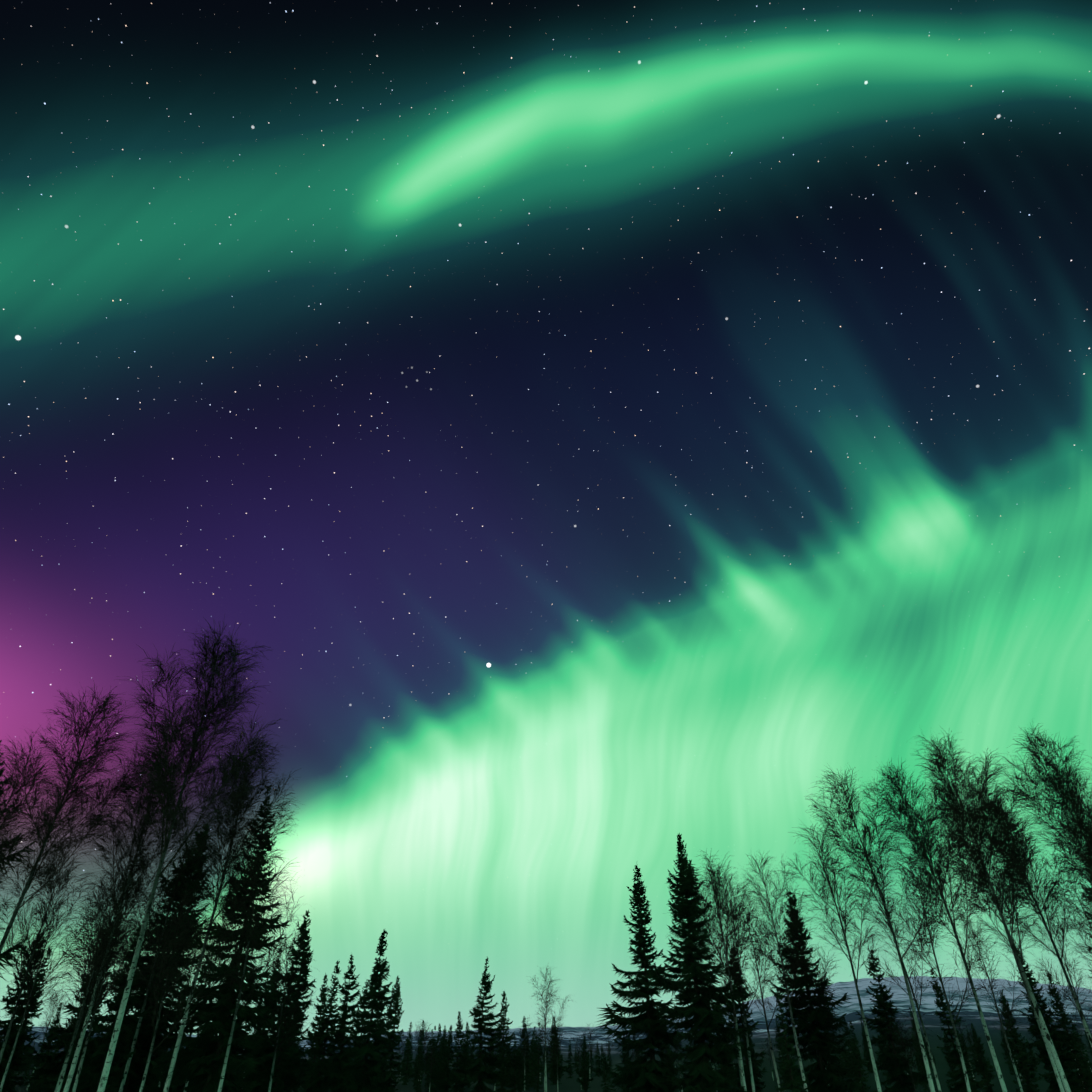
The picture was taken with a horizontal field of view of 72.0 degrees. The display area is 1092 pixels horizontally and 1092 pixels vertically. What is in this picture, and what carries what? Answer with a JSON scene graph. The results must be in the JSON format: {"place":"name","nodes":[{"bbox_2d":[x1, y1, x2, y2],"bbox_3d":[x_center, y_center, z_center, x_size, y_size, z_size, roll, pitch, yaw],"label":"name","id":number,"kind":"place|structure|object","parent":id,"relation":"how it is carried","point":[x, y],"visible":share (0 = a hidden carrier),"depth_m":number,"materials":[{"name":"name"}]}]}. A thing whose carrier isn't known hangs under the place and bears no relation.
{"place":"outdoors","nodes":[
{"label":"outdoors","id":0,"kind":"place"},
{"bbox_2d":[0,976,1091,1091],"bbox_3d":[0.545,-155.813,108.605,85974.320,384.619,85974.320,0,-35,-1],"label":"terrain","id":1,"kind":"structure","parent":0,"point":[901,1001],"depth_m":1218.06,"materials":[{"name":"white snow"}]},
{"bbox_2d":[0,740,35,980],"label":"spruce","id":2,"kind":"object","parent":1,"relation":"on","point":[6,955],"visible":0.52,"depth_m":33.99,"materials":[{"name":"black plant"}]},
{"bbox_2d":[0,930,44,1091],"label":"spruce","id":3,"kind":"object","parent":1,"relation":"on","point":[11,1001],"visible":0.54,"depth_m":52.58,"materials":[{"name":"black plant"}]},
{"bbox_2d":[0,947,51,1091],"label":"spruce","id":4,"kind":"object","parent":1,"relation":"on","point":[41,975],"visible":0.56,"depth_m":53.18,"materials":[{"name":"black plant"}]},
{"bbox_2d":[0,725,69,926],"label":"birch","id":5,"kind":"object","parent":1,"relation":"on","point":[6,817],"visible":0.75,"depth_m":35.22,"materials":[{"name":"black plant"}]},
{"bbox_2d":[17,1002,62,1091],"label":"spruce","id":6,"kind":"object","parent":1,"relation":"on","point":[47,1036],"visible":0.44,"depth_m":72.06,"materials":[{"name":"plant"}]},
{"bbox_2d":[0,894,85,1091],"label":"birch","id":7,"kind":"object","parent":1,"relation":"on","point":[18,1033],"visible":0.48,"depth_m":52.92,"materials":[{"name":"black plant"}]},
{"bbox_2d":[26,985,69,1090],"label":"birch","id":8,"kind":"object","parent":1,"relation":"on","point":[51,1014],"visible":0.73,"depth_m":108.00,"materials":[{"name":"black plant"}]},
{"bbox_2d":[0,849,110,1061],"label":"birch","id":9,"kind":"object","parent":1,"relation":"on","point":[45,910],"visible":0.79,"depth_m":40.30,"materials":[{"name":"black plant"}]},
{"bbox_2d":[20,919,121,1091],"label":"spruce","id":10,"kind":"object","parent":1,"relation":"on","point":[64,1038],"visible":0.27,"depth_m":45.84,"materials":[{"name":"black plant"}]},
{"bbox_2d":[0,682,152,953],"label":"birch","id":11,"kind":"object","parent":1,"relation":"on","point":[77,766],"visible":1,"depth_m":34.40,"materials":[{"name":"black plant"}]},
{"bbox_2d":[43,868,149,1091],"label":"birch","id":12,"kind":"object","parent":1,"relation":"on","point":[99,951],"visible":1,"depth_m":31.26,"materials":[{"name":"black plant"}]},
{"bbox_2d":[54,862,159,1091],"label":"birch","id":13,"kind":"object","parent":1,"relation":"on","point":[117,961],"visible":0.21,"depth_m":39.79,"materials":[{"name":"black plant"}]},
{"bbox_2d":[64,924,151,1091],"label":"spruce","id":14,"kind":"object","parent":1,"relation":"on","point":[97,1053],"visible":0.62,"depth_m":33.83,"materials":[{"name":"black plant"}]},
{"bbox_2d":[64,857,162,1091],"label":"birch","id":15,"kind":"object","parent":1,"relation":"on","point":[85,1048],"visible":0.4,"depth_m":34.55,"materials":[{"name":"black plant"}]},
{"bbox_2d":[102,890,167,1022],"bbox_3d":[-23.156,24.627,40.586,4.685,11.644,4.722,0,-35,-1],"label":"birch","id":16,"kind":"object","parent":1,"relation":"on","point":[150,928],"visible":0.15,"depth_m":41.84,"materials":[{"name":"black plant"}]},
{"bbox_2d":[63,739,207,1091],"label":"birch","id":17,"kind":"object","parent":1,"relation":"on","point":[141,866],"visible":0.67,"depth_m":36.11,"materials":[{"name":"black plant"}]},
{"bbox_2d":[111,941,164,1091],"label":"spruce","id":18,"kind":"object","parent":1,"relation":"on","point":[137,1060],"visible":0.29,"depth_m":39.44,"materials":[{"name":"black plant"}]},
{"bbox_2d":[64,823,214,1091],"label":"spruce","id":19,"kind":"object","parent":1,"relation":"on","point":[161,1035],"visible":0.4,"depth_m":41.10,"materials":[{"name":"black plant"}]},
{"bbox_2d":[119,808,225,1091],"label":"birch","id":20,"kind":"object","parent":1,"relation":"on","point":[163,899],"visible":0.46,"depth_m":39.53,"materials":[{"name":"black plant"}]},
{"bbox_2d":[160,967,207,1091],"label":"spruce","id":21,"kind":"object","parent":1,"relation":"on","point":[192,1030],"visible":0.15,"depth_m":43.70,"materials":[{"name":"black plant"}]},
{"bbox_2d":[124,880,246,1091],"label":"birch","id":22,"kind":"object","parent":1,"relation":"on","point":[172,972],"visible":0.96,"depth_m":30.12,"materials":[{"name":"black plant"}]},
{"bbox_2d":[97,616,280,1091],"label":"birch","id":23,"kind":"object","parent":1,"relation":"on","point":[191,770],"visible":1,"depth_m":32.24,"materials":[{"name":"black plant"}]},
{"bbox_2d":[178,899,253,1091],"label":"birch","id":24,"kind":"object","parent":1,"relation":"on","point":[186,1085],"visible":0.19,"depth_m":40.11,"materials":[{"name":"black plant"}]},
{"bbox_2d":[150,787,289,1091],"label":"spruce","id":25,"kind":"object","parent":1,"relation":"on","point":[205,1069],"visible":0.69,"depth_m":34.44,"materials":[{"name":"black plant"}]},
{"bbox_2d":[163,726,302,1091],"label":"birch","id":26,"kind":"object","parent":1,"relation":"on","point":[231,835],"visible":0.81,"depth_m":38.13,"materials":[{"name":"black plant"}]},
{"bbox_2d":[222,981,255,1091],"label":"spruce","id":27,"kind":"object","parent":1,"relation":"on","point":[245,1051],"visible":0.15,"depth_m":35.61,"materials":[{"name":"black plant"}]},
{"bbox_2d":[199,836,311,1091],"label":"birch","id":28,"kind":"object","parent":1,"relation":"on","point":[255,926],"visible":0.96,"depth_m":32.91,"materials":[{"name":"black plant"}]},
{"bbox_2d":[235,948,282,1088],"bbox_3d":[-22.251,38.025,59.514,3.232,11.535,3.795,-5,-35,7],"label":"spruce","id":29,"kind":"object","parent":1,"relation":"on","point":[263,1033],"visible":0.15,"depth_m":59.04,"materials":[{"name":"black plant"}]},
{"bbox_2d":[223,909,315,1091],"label":"spruce","id":30,"kind":"object","parent":1,"relation":"on","point":[294,1083],"visible":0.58,"depth_m":47.06,"materials":[{"name":"black plant"}]},
{"bbox_2d":[243,925,316,1091],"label":"birch","id":31,"kind":"object","parent":1,"relation":"on","point":[283,982],"visible":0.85,"depth_m":40.91,"materials":[{"name":"black plant"}]},
{"bbox_2d":[256,970,305,1091],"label":"spruce","id":32,"kind":"object","parent":1,"relation":"on","point":[278,1067],"visible":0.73,"depth_m":43.64,"materials":[{"name":"black plant"}]},
{"bbox_2d":[298,973,328,1091],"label":"spruce","id":33,"kind":"object","parent":1,"relation":"on","point":[323,995],"visible":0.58,"depth_m":73.72,"materials":[{"name":"black plant"}]},
{"bbox_2d":[301,960,351,1091],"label":"spruce","id":34,"kind":"object","parent":1,"relation":"on","point":[324,1024],"visible":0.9,"depth_m":58.76,"materials":[{"name":"black plant"}]},
{"bbox_2d":[313,954,370,1091],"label":"spruce","id":35,"kind":"object","parent":1,"relation":"on","point":[338,1084],"visible":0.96,"depth_m":59.05,"materials":[{"name":"black plant"}]},
{"bbox_2d":[345,979,382,1091],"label":"spruce","id":36,"kind":"object","parent":1,"relation":"on","point":[359,1012],"visible":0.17,"depth_m":68.75,"materials":[{"name":"black plant"}]},
{"bbox_2d":[344,928,399,1091],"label":"spruce","id":37,"kind":"object","parent":1,"relation":"on","point":[362,1075],"visible":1,"depth_m":39.99,"materials":[{"name":"black plant"}]},
{"bbox_2d":[369,976,404,1091],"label":"spruce","id":38,"kind":"object","parent":1,"relation":"on","point":[391,1065],"visible":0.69,"depth_m":69.58,"materials":[{"name":"black plant"}]},
{"bbox_2d":[397,1021,414,1084],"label":"tree","id":39,"kind":"object","parent":1,"relation":"on","point":[405,1067],"visible":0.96,"depth_m":140.37,"materials":[{"name":"green plant"}]},
{"bbox_2d":[408,1020,425,1091],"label":"tree","id":40,"kind":"object","parent":1,"relation":"on","point":[416,1059],"visible":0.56,"depth_m":109.03,"materials":[{"name":"green plant"}]},
{"bbox_2d":[411,1038,423,1091],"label":"tree","id":41,"kind":"object","parent":1,"relation":"on","point":[416,1070],"visible":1,"depth_m":101.52,"materials":[{"name":"plant"}]},
{"bbox_2d":[423,1029,438,1091],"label":"tree","id":42,"kind":"object","parent":1,"relation":"on","point":[432,1070],"visible":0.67,"depth_m":104.19,"materials":[{"name":"plant"}]},
{"bbox_2d":[430,1029,448,1091],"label":"tree","id":43,"kind":"object","parent":1,"relation":"on","point":[444,1038],"visible":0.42,"depth_m":92.59,"materials":[{"name":"plant"}]},
{"bbox_2d":[435,1025,456,1091],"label":"tree","id":44,"kind":"object","parent":1,"relation":"on","point":[445,1082],"visible":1,"depth_m":85.20,"materials":[{"name":"plant"}]},
{"bbox_2d":[449,1011,471,1091],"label":"spruce","id":45,"kind":"object","parent":1,"relation":"on","point":[459,1073],"visible":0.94,"depth_m":104.41,"materials":[{"name":"black plant"}]},
{"bbox_2d":[463,957,505,1091],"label":"spruce","id":46,"kind":"object","parent":1,"relation":"on","point":[478,1066],"visible":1,"depth_m":73.02,"materials":[{"name":"black plant"}]},
{"bbox_2d":[490,990,519,1091],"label":"spruce","id":47,"kind":"object","parent":1,"relation":"on","point":[504,1062],"visible":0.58,"depth_m":88.34,"materials":[{"name":"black plant"}]},
{"bbox_2d":[516,1047,526,1091],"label":"tree","id":48,"kind":"object","parent":1,"relation":"on","point":[520,1082],"visible":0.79,"depth_m":97.39,"materials":[{"name":"plant"}]},
{"bbox_2d":[516,1016,533,1089],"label":"tree","id":49,"kind":"object","parent":1,"relation":"on","point":[525,1040],"visible":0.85,"depth_m":115.12,"materials":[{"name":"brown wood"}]},
{"bbox_2d":[518,1016,532,1089],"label":"spruce","id":50,"kind":"object","parent":1,"relation":"on","point":[527,1066],"visible":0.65,"depth_m":116.53,"materials":[{"name":"black plant"}]},
{"bbox_2d":[526,1027,536,1086],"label":"tree","id":51,"kind":"object","parent":1,"relation":"on","point":[533,1044],"visible":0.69,"depth_m":126.25,"materials":[{"name":"green plant"}]},
{"bbox_2d":[528,1022,544,1091],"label":"tree","id":52,"kind":"object","parent":1,"relation":"on","point":[538,1070],"visible":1,"depth_m":94.12,"materials":[{"name":"green plant"}]},
{"bbox_2d":[528,967,575,1091],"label":"birch","id":53,"kind":"object","parent":1,"relation":"on","point":[547,1003],"visible":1,"depth_m":89.19,"materials":[{"name":"grey plant"}]},
{"bbox_2d":[543,1016,565,1084],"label":"tree","id":54,"kind":"object","parent":1,"relation":"on","point":[553,1072],"visible":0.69,"depth_m":139.92,"materials":[{"name":"green plant"}]},
{"bbox_2d":[544,1015,565,1091],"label":"tree","id":55,"kind":"object","parent":1,"relation":"on","point":[557,1041],"visible":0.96,"depth_m":89.27,"materials":[{"name":"black plant"}]},
{"bbox_2d":[576,1035,593,1091],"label":"tree","id":56,"kind":"object","parent":1,"relation":"on","point":[585,1074],"visible":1,"depth_m":102.76,"materials":[{"name":"plant"}]},
{"bbox_2d":[600,1043,616,1091],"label":"tree","id":57,"kind":"object","parent":1,"relation":"on","point":[603,1061],"visible":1,"depth_m":88.25,"materials":[{"name":"plant"}]},
{"bbox_2d":[594,865,686,1091],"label":"spruce","id":58,"kind":"object","parent":1,"relation":"on","point":[645,1074],"visible":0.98,"depth_m":45.67,"materials":[{"name":"black plant"}]},
{"bbox_2d":[641,834,761,1091],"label":"spruce","id":59,"kind":"object","parent":1,"relation":"on","point":[706,1019],"visible":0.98,"depth_m":42.87,"materials":[{"name":"black plant"}]},
{"bbox_2d":[666,910,749,1091],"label":"birch","id":60,"kind":"object","parent":1,"relation":"on","point":[703,959],"visible":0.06,"depth_m":51.45,"materials":[{"name":"black plant"}]},
{"bbox_2d":[691,848,758,1090],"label":"birch","id":61,"kind":"object","parent":1,"relation":"on","point":[716,887],"visible":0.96,"depth_m":45.18,"materials":[{"name":"black plant"}]},
{"bbox_2d":[688,860,766,1086],"bbox_3d":[11.134,25.977,44.760,5.048,14.188,4.173,11,-36,-15],"label":"birch","id":62,"kind":"object","parent":1,"relation":"on","point":[720,933],"visible":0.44,"depth_m":46.24,"materials":[{"name":"black plant"}]},
{"bbox_2d":[696,868,779,1091],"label":"birch","id":63,"kind":"object","parent":1,"relation":"on","point":[745,1025],"visible":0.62,"depth_m":45.20,"materials":[{"name":"black plant"}]},
{"bbox_2d":[722,950,766,1091],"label":"spruce","id":64,"kind":"object","parent":1,"relation":"on","point":[740,1019],"visible":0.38,"depth_m":59.57,"materials":[{"name":"black plant"}]},
{"bbox_2d":[713,891,791,1091],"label":"birch","id":65,"kind":"object","parent":1,"relation":"on","point":[767,1025],"visible":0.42,"depth_m":54.24,"materials":[{"name":"black plant"}]},
{"bbox_2d":[729,852,823,1091],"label":"birch","id":66,"kind":"object","parent":1,"relation":"on","point":[781,938],"visible":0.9,"depth_m":47.23,"materials":[{"name":"black plant"}]},
{"bbox_2d":[772,1018,788,1083],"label":"tree","id":67,"kind":"object","parent":1,"relation":"on","point":[780,1070],"visible":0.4,"depth_m":126.97,"materials":[{"name":"plant"}]},
{"bbox_2d":[775,989,808,1091],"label":"spruce","id":68,"kind":"object","parent":1,"relation":"on","point":[792,1081],"visible":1,"depth_m":40.91,"materials":[{"name":"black plant"}]},
{"bbox_2d":[766,901,838,1068],"bbox_3d":[19.158,32.728,53.652,5.377,13.426,4.809,12,-37,-17],"label":"birch","id":69,"kind":"object","parent":1,"relation":"on","point":[807,921],"visible":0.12,"depth_m":55.11,"materials":[{"name":"black plant"}]},
{"bbox_2d":[774,929,842,1062],"bbox_3d":[17.852,31.439,49.892,4.572,11.149,4.686,0,-35,-1],"label":"birch","id":70,"kind":"object","parent":1,"relation":"on","point":[815,972],"visible":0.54,"depth_m":50.57,"materials":[{"name":"black plant"}]},
{"bbox_2d":[768,889,876,1091],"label":"spruce","id":71,"kind":"object","parent":1,"relation":"on","point":[822,1077],"visible":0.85,"depth_m":49.24,"materials":[{"name":"black plant"}]},
{"bbox_2d":[774,818,888,1091],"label":"birch","id":72,"kind":"object","parent":1,"relation":"on","point":[833,891],"visible":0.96,"depth_m":42.28,"materials":[{"name":"black plant"}]},
{"bbox_2d":[841,1017,863,1082],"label":"spruce","id":73,"kind":"object","parent":1,"relation":"on","point":[847,1042],"visible":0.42,"depth_m":127.80,"materials":[{"name":"black plant"}]},
{"bbox_2d":[848,1021,874,1091],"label":"tree","id":74,"kind":"object","parent":1,"relation":"on","point":[855,1052],"visible":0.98,"depth_m":47.08,"materials":[{"name":"plant"}]},
{"bbox_2d":[860,1019,874,1072],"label":"spruce","id":75,"kind":"object","parent":1,"relation":"on","point":[868,1058],"visible":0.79,"depth_m":185.40,"materials":[{"name":"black plant"}]},
{"bbox_2d":[804,763,959,1091],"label":"birch","id":76,"kind":"object","parent":1,"relation":"on","point":[868,858],"visible":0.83,"depth_m":41.47,"materials":[{"name":"black plant"}]},
{"bbox_2d":[856,949,928,1091],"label":"spruce","id":77,"kind":"object","parent":1,"relation":"on","point":[898,1069],"visible":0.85,"depth_m":60.04,"materials":[{"name":"black plant"}]},
{"bbox_2d":[840,880,951,1091],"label":"birch","id":78,"kind":"object","parent":1,"relation":"on","point":[918,1008],"visible":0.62,"depth_m":46.19,"materials":[{"name":"black plant"}]},
{"bbox_2d":[876,988,927,1091],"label":"spruce","id":79,"kind":"object","parent":1,"relation":"on","point":[889,1045],"visible":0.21,"depth_m":74.45,"materials":[{"name":"black plant"}]},
{"bbox_2d":[884,1014,925,1091],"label":"tree","id":80,"kind":"object","parent":1,"relation":"on","point":[904,1047],"visible":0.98,"depth_m":50.16,"materials":[{"name":"black plant"}]},
{"bbox_2d":[912,1035,935,1090],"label":"spruce","id":81,"kind":"object","parent":1,"relation":"on","point":[927,1088],"visible":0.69,"depth_m":105.42,"materials":[{"name":"black plant"}]},
{"bbox_2d":[860,758,1006,1091],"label":"birch","id":82,"kind":"object","parent":1,"relation":"on","point":[914,837],"visible":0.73,"depth_m":40.77,"materials":[{"name":"black plant"}]},
{"bbox_2d":[887,859,997,1091],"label":"birch","id":83,"kind":"object","parent":1,"relation":"on","point":[926,898],"visible":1,"depth_m":35.29,"materials":[{"name":"black plant"}]},
{"bbox_2d":[930,968,991,1091],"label":"spruce","id":84,"kind":"object","parent":1,"relation":"on","point":[955,1060],"visible":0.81,"depth_m":64.55,"materials":[{"name":"black plant"}]},
{"bbox_2d":[972,1035,993,1091],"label":"tree","id":85,"kind":"object","parent":1,"relation":"on","point":[979,1061],"visible":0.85,"depth_m":69.52,"materials":[{"name":"green plant"}]},
{"bbox_2d":[971,1023,996,1083],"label":"tree","id":86,"kind":"object","parent":1,"relation":"on","point":[980,1047],"visible":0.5,"depth_m":121.05,"materials":[{"name":"green plant"}]},
{"bbox_2d":[906,728,1070,1091],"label":"birch","id":87,"kind":"object","parent":1,"relation":"on","point":[981,869],"visible":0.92,"depth_m":39.75,"materials":[{"name":"black plant"}]},
{"bbox_2d":[950,907,1031,1091],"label":"birch","id":88,"kind":"object","parent":1,"relation":"on","point":[984,968],"visible":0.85,"depth_m":58.69,"materials":[{"name":"black plant"}]},
{"bbox_2d":[942,817,1064,1091],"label":"birch","id":89,"kind":"object","parent":1,"relation":"on","point":[1018,934],"visible":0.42,"depth_m":41.60,"materials":[{"name":"black plant"}]},
{"bbox_2d":[999,990,1040,1091],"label":"spruce","id":90,"kind":"object","parent":1,"relation":"on","point":[1021,1066],"visible":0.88,"depth_m":78.82,"materials":[{"name":"black plant"}]},
{"bbox_2d":[949,788,1091,1046],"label":"birch","id":91,"kind":"object","parent":1,"relation":"on","point":[1049,890],"visible":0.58,"depth_m":42.49,"materials":[{"name":"black plant"}]},
{"bbox_2d":[997,723,1091,906],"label":"birch","id":92,"kind":"object","parent":1,"relation":"on","point":[1059,779],"visible":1,"depth_m":41.16,"materials":[{"name":"black plant"}]},
{"bbox_2d":[1012,938,1088,1091],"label":"spruce","id":93,"kind":"object","parent":1,"relation":"on","point":[1058,1043],"visible":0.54,"depth_m":61.13,"materials":[{"name":"black plant"}]},
{"bbox_2d":[1031,1003,1076,1087],"bbox_3d":[41.640,41.301,61.888,2.804,8.961,2.813,-26,-43,32],"label":"spruce","id":94,"kind":"object","parent":1,"relation":"on","point":[1066,1062],"visible":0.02,"depth_m":61.37,"materials":[{"name":"black plant"}]},
{"bbox_2d":[1026,956,1087,1088],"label":"birch","id":95,"kind":"object","parent":1,"relation":"on","point":[1045,980],"visible":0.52,"depth_m":83.20,"materials":[{"name":"black plant"}]},
{"bbox_2d":[1028,917,1091,1035],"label":"birch","id":96,"kind":"object","parent":1,"relation":"on","point":[1070,975],"visible":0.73,"depth_m":61.74,"materials":[{"name":"black plant"}]},
{"bbox_2d":[1036,749,1091,897],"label":"birch","id":97,"kind":"object","parent":1,"relation":"on","point":[1083,805],"visible":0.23,"depth_m":42.91,"materials":[{"name":"black plant"}]},
{"bbox_2d":[1046,973,1091,1091],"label":"spruce","id":98,"kind":"object","parent":1,"relation":"on","point":[1059,1006],"visible":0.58,"depth_m":73.66,"materials":[{"name":"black plant"}]},
{"bbox_2d":[1046,856,1091,971],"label":"birch","id":99,"kind":"object","parent":1,"relation":"on","point":[1086,915],"visible":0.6,"depth_m":46.31,"materials":[{"name":"black plant"}]},
{"bbox_2d":[0,0,1091,1038],"label":"sky","id":100,"kind":"structure","parent":0,"point":[606,429],"materials":[{"name":"green"}]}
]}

